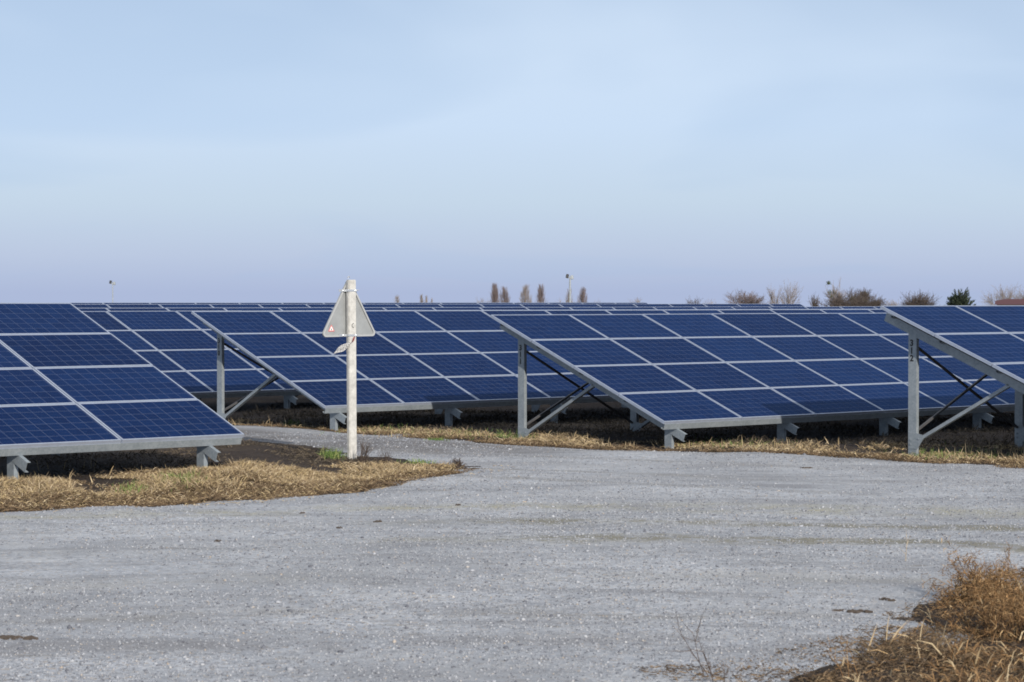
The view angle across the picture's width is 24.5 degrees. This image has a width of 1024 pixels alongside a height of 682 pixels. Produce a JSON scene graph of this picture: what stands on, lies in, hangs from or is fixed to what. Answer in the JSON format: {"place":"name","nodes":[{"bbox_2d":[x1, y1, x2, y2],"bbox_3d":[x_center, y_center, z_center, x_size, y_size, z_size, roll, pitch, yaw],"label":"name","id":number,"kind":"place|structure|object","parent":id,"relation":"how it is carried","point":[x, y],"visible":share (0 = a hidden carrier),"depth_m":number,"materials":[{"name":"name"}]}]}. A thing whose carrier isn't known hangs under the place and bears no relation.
{"place":"outdoors","nodes":[
{"label":"outdoors","id":0,"kind":"place"},
{"bbox_2d":[317,446,346,458],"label":"green grass","id":1,"kind":"structure","parent":0,"point":[332,454],"depth_m":30.70,"materials":[{"name":"green plant"}]},
{"bbox_2d":[0,425,1023,681],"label":"gravel road","id":2,"kind":"structure","parent":0,"point":[58,563],"depth_m":18.31,"materials":[{"name":"grey gravel"}]},
{"bbox_2d":[0,635,38,639],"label":"dirt clod","id":3,"kind":"object","parent":2,"relation":"on","point":[12,637],"visible":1,"depth_m":14.20,"materials":[{"name":"brown soil"}]},
{"bbox_2d":[24,414,1023,496],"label":"stubble","id":4,"kind":"object","parent":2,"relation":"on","point":[584,442],"visible":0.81,"depth_m":32.62,"materials":[{"name":"beige plant"}]},
{"bbox_2d":[673,607,712,675],"bbox_3d":[0.925,1.655,13.002,0.314,0.420,0.222,-1,1,-28],"label":"dead weed","id":5,"kind":"object","parent":2,"relation":"on","point":[695,644],"visible":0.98,"depth_m":12.96,"materials":[{"name":"brown plant"}]},
{"bbox_2d":[703,653,727,681],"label":"dead weed","id":6,"kind":"object","parent":2,"relation":"on","point":[710,668],"visible":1,"depth_m":12.82,"materials":[{"name":"brown plant"}]},
{"bbox_2d":[832,609,872,612],"bbox_3d":[2.281,1.825,15.921,0.306,0.033,0.133,0,1,13],"label":"dirt clod","id":7,"kind":"object","parent":2,"relation":"on","point":[858,611],"visible":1,"depth_m":15.90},
{"bbox_2d":[879,597,895,600],"bbox_3d":[2.616,1.805,16.464,0.125,0.039,0.078,0,1,28],"label":"dirt clod","id":8,"kind":"object","parent":2,"relation":"on","point":[885,598],"visible":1,"depth_m":16.45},
{"bbox_2d":[892,616,920,620],"bbox_3d":[2.595,1.843,15.601,0.218,0.032,0.139,0,1,5],"label":"dirt clod","id":9,"kind":"object","parent":2,"relation":"on","point":[909,618],"visible":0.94,"depth_m":15.59,"materials":[{"name":"brown soil"}]},
{"bbox_2d":[0,395,1023,681],"bbox_3d":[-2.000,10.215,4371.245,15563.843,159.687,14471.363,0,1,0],"label":"ground","id":10,"kind":"structure","parent":0,"point":[242,453],"depth_m":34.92,"materials":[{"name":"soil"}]},
{"bbox_2d":[109,280,115,302],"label":"lamp mast","id":11,"kind":"object","parent":10,"relation":"on","point":[111,282],"visible":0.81,"depth_m":189.92,"materials":[{"name":"metal"}]},
{"bbox_2d":[0,303,243,479],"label":"solar table","id":12,"kind":"object","parent":10,"relation":"on","point":[73,379],"visible":0.86,"depth_m":26.99,"materials":[{"name":"glass"}]},
{"bbox_2d":[99,465,220,494],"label":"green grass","id":13,"kind":"structure","parent":10,"relation":"on","point":[170,474],"depth_m":25.62,"materials":[{"name":"plant"}]},
{"bbox_2d":[0,457,512,514],"bbox_3d":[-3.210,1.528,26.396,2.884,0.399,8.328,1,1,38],"label":"dry grass","id":14,"kind":"structure","parent":10,"relation":"on","point":[364,473],"depth_m":26.14,"materials":[{"name":"plant"}]},
{"bbox_2d":[0,302,647,303],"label":"solar table","id":15,"kind":"object","parent":10,"relation":"on","point":[379,303],"visible":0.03,"depth_m":78.42,"materials":[{"name":"glass"}]},
{"bbox_2d":[322,276,374,458],"bbox_3d":[-2.093,0.575,30.729,0.833,2.846,0.117,-1,2,-40],"label":"road sign","id":16,"kind":"object","parent":10,"relation":"on","point":[349,319],"visible":0.92,"depth_m":30.69,"materials":[{"name":"metal"}]},
{"bbox_2d":[334,337,354,353],"bbox_3d":[-2.176,0.053,30.624,0.279,0.225,0.067,0,1,0],"label":"torn film","id":17,"kind":"object","parent":16,"relation":"hanging from","point":[342,348],"visible":1,"depth_m":30.62,"materials":[{"name":"white plastic"}]},
{"bbox_2d":[358,440,379,462],"bbox_3d":[-1.855,1.385,30.297,0.274,0.390,0.303,-1,1,-35],"label":"dead weed","id":18,"kind":"object","parent":10,"relation":"on","point":[365,455],"visible":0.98,"depth_m":30.28,"materials":[{"name":"brown plant"}]},
{"bbox_2d":[377,448,391,461],"bbox_3d":[-1.623,1.482,30.156,0.233,0.209,0.270,0,1,18],"label":"dead weed","id":19,"kind":"object","parent":10,"relation":"on","point":[385,458],"visible":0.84,"depth_m":30.15,"materials":[{"name":"brown plant"}]},
{"bbox_2d":[400,437,447,463],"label":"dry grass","id":20,"kind":"structure","parent":10,"relation":"on","point":[424,460],"depth_m":30.25,"materials":[{"name":"green plant"}]},
{"bbox_2d":[82,309,769,408],"bbox_3d":[5.371,0.464,56.958,40.065,2.454,3.897,-1,1,-43],"label":"solar table","id":21,"kind":"object","parent":10,"relation":"on","point":[179,348],"visible":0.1,"depth_m":45.89,"materials":[{"name":"glass"}]},
{"bbox_2d":[73,304,804,307],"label":"solar table","id":22,"kind":"object","parent":10,"relation":"on","point":[375,305],"visible":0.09,"depth_m":69.68,"materials":[{"name":"glass"}]},
{"bbox_2d":[449,458,464,466],"bbox_3d":[-0.671,1.528,29.777,0.234,0.154,0.184,0,1,-25],"label":"dead weed","id":23,"kind":"object","parent":10,"relation":"on","point":[459,463],"visible":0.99,"depth_m":29.76,"materials":[{"name":"brown plant"}]},
{"bbox_2d":[78,306,880,310],"bbox_3d":[1.577,0.327,62.507,40.065,2.454,3.897,-1,1,-43],"label":"solar table","id":24,"kind":"object","parent":10,"relation":"on","point":[409,308],"visible":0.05,"depth_m":62.22,"materials":[{"name":"glass"}]},
{"bbox_2d":[487,284,499,302],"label":"poplar","id":25,"kind":"object","parent":10,"relation":"on","point":[495,296],"visible":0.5,"depth_m":519.57,"materials":[{"name":"brown plant"}]},
{"bbox_2d":[498,286,509,302],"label":"poplar","id":26,"kind":"object","parent":10,"relation":"on","point":[503,295],"visible":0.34,"depth_m":534.72,"materials":[{"name":"brown plant"}]},
{"bbox_2d":[518,285,531,302],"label":"poplar","id":27,"kind":"object","parent":10,"relation":"on","point":[524,295],"visible":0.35,"depth_m":519.69,"materials":[{"name":"brown plant"}]},
{"bbox_2d":[191,309,887,430],"bbox_3d":[10.407,0.514,52.625,40.064,2.452,3.897,-1,1,-43],"label":"solar table","id":28,"kind":"object","parent":10,"relation":"on","point":[450,362],"visible":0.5,"depth_m":40.76,"materials":[{"name":"glass"}]},
{"bbox_2d":[534,284,547,302],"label":"poplar","id":29,"kind":"object","parent":10,"relation":"on","point":[541,293],"visible":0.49,"depth_m":519.70,"materials":[{"name":"brown plant"}]},
{"bbox_2d":[536,430,599,444],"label":"dry grass","id":30,"kind":"structure","parent":10,"relation":"on","point":[568,438],"depth_m":34.91,"materials":[{"name":"beige plant"}]},
{"bbox_2d":[565,288,573,301],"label":"poplar","id":31,"kind":"object","parent":10,"relation":"on","point":[567,298],"visible":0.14,"depth_m":549.72,"materials":[{"name":"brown plant"}]},
{"bbox_2d":[566,274,573,301],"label":"lamp mast","id":32,"kind":"object","parent":10,"relation":"on","point":[569,277],"visible":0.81,"depth_m":149.91,"materials":[{"name":"metal"}]},
{"bbox_2d":[577,287,587,301],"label":"poplar","id":33,"kind":"object","parent":10,"relation":"on","point":[582,295],"visible":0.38,"depth_m":519.73,"materials":[{"name":"brown plant"}]},
{"bbox_2d":[229,418,1023,467],"bbox_3d":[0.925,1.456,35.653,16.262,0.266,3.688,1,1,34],"label":"dry grass","id":34,"kind":"structure","parent":10,"relation":"on","point":[878,444],"depth_m":33.73,"materials":[{"name":"plant"}]},
{"bbox_2d":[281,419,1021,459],"bbox_3d":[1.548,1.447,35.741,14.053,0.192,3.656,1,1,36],"label":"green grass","id":35,"kind":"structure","parent":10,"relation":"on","point":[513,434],"depth_m":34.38,"materials":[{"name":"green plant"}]},
{"bbox_2d":[685,295,705,303],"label":"bare tree","id":36,"kind":"object","parent":10,"relation":"on","point":[695,301],"visible":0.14,"depth_m":429.64,"materials":[{"name":"brown plant"}]},
{"bbox_2d":[723,290,767,303],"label":"bare tree","id":37,"kind":"object","parent":10,"relation":"on","point":[748,300],"visible":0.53,"depth_m":429.08,"materials":[{"name":"brown plant"}]},
{"bbox_2d":[490,313,1014,448],"bbox_3d":[14.940,0.627,47.925,38.394,2.454,3.897,-1,1,-43],"label":"solar table","id":38,"kind":"object","parent":10,"relation":"on","point":[671,375],"visible":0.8,"depth_m":37.13,"materials":[{"name":"glass"}]},
{"bbox_2d":[766,288,780,303],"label":"bare tree","id":39,"kind":"object","parent":10,"relation":"on","point":[772,298],"visible":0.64,"depth_m":449.85,"materials":[{"name":"brown plant"}]},
{"bbox_2d":[777,280,802,303],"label":"bare tree","id":40,"kind":"object","parent":10,"relation":"on","point":[791,297],"visible":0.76,"depth_m":449.39,"materials":[{"name":"brown plant"}]},
{"bbox_2d":[807,293,820,306],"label":"bare tree","id":41,"kind":"object","parent":10,"relation":"on","point":[814,304],"visible":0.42,"depth_m":399.94,"materials":[{"name":"brown plant"}]},
{"bbox_2d":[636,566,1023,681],"bbox_3d":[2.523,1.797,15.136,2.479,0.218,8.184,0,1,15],"label":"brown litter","id":42,"kind":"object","parent":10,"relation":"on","point":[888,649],"visible":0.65,"depth_m":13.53,"materials":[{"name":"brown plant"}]},
{"bbox_2d":[807,638,857,679],"bbox_3d":[1.757,1.730,12.877,0.290,0.262,0.108,0,1,0],"label":"dead weed","id":43,"kind":"object","parent":10,"relation":"on","point":[835,656],"visible":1,"depth_m":12.86,"materials":[{"name":"brown plant"}]},
{"bbox_2d":[824,279,849,306],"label":"bare tree","id":44,"kind":"object","parent":10,"relation":"on","point":[831,292],"visible":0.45,"depth_m":440.71,"materials":[{"name":"brown plant"}]},
{"bbox_2d":[836,630,857,675],"bbox_3d":[1.821,1.728,12.931,0.124,0.271,0.169,-1,1,-32],"label":"dead weed","id":45,"kind":"object","parent":10,"relation":"on","point":[846,657],"visible":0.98,"depth_m":12.94,"materials":[{"name":"brown plant"}]},
{"bbox_2d":[812,290,883,306],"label":"bare tree","id":46,"kind":"object","parent":10,"relation":"on","point":[841,302],"visible":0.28,"depth_m":413.51,"materials":[{"name":"brown plant"}]},
{"bbox_2d":[841,285,876,303],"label":"bare tree","id":47,"kind":"object","parent":10,"relation":"on","point":[863,293],"visible":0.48,"depth_m":419.52,"materials":[{"name":"brown plant"}]},
{"bbox_2d":[861,292,889,305],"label":"bare tree","id":48,"kind":"object","parent":10,"relation":"on","point":[878,301],"visible":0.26,"depth_m":414.78,"materials":[{"name":"brown plant"}]},
{"bbox_2d":[884,299,899,305],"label":"bare tree","id":49,"kind":"object","parent":10,"relation":"on","point":[893,303],"visible":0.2,"depth_m":419.76,"materials":[{"name":"brown plant"}]},
{"bbox_2d":[799,567,1023,681],"bbox_3d":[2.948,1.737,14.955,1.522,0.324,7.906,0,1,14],"label":"dry grass","id":50,"kind":"structure","parent":10,"relation":"on","point":[980,669],"depth_m":13.36,"materials":[{"name":"brown plant"}]},
{"bbox_2d":[900,290,940,305],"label":"bare tree","id":51,"kind":"object","parent":10,"relation":"on","point":[922,300],"visible":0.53,"depth_m":399.30,"materials":[{"name":"brown plant"}]},
{"bbox_2d":[880,305,1023,455],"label":"solar table","id":52,"kind":"object","parent":10,"relation":"on","point":[987,340],"visible":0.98,"depth_m":31.98,"materials":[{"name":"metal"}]},
{"bbox_2d":[946,287,976,305],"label":"evergreen tree","id":53,"kind":"object","parent":10,"relation":"on","point":[959,299],"visible":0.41,"depth_m":379.13,"materials":[{"name":"green plant"}]},
{"bbox_2d":[919,538,1023,610],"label":"dry bush","id":54,"kind":"object","parent":10,"relation":"on","point":[970,577],"visible":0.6,"depth_m":16.18,"materials":[{"name":"brown plant"}]},
{"bbox_2d":[926,530,1023,646],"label":"dry bush","id":55,"kind":"object","parent":10,"relation":"on","point":[1007,610],"visible":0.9,"depth_m":14.69,"materials":[{"name":"brown plant"}]},
{"bbox_2d":[980,283,1018,304],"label":"bare tree","id":56,"kind":"object","parent":10,"relation":"on","point":[1010,296],"visible":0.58,"depth_m":479.40,"materials":[{"name":"brown plant"}]},
{"bbox_2d":[995,299,1023,304],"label":"house","id":57,"kind":"structure","parent":10,"relation":"on","point":[1010,302],"depth_m":438.19,"materials":[{"name":"red"}]},
{"bbox_2d":[1006,286,1023,298],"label":"bare tree","id":58,"kind":"object","parent":10,"relation":"on","point":[1019,295],"visible":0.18,"depth_m":485.20,"materials":[{"name":"brown plant"}]},
{"bbox_2d":[0,0,1023,306],"label":"sky","id":59,"kind":"structure","parent":0,"point":[164,151],"materials":[{"name":"blue"}]}
]}

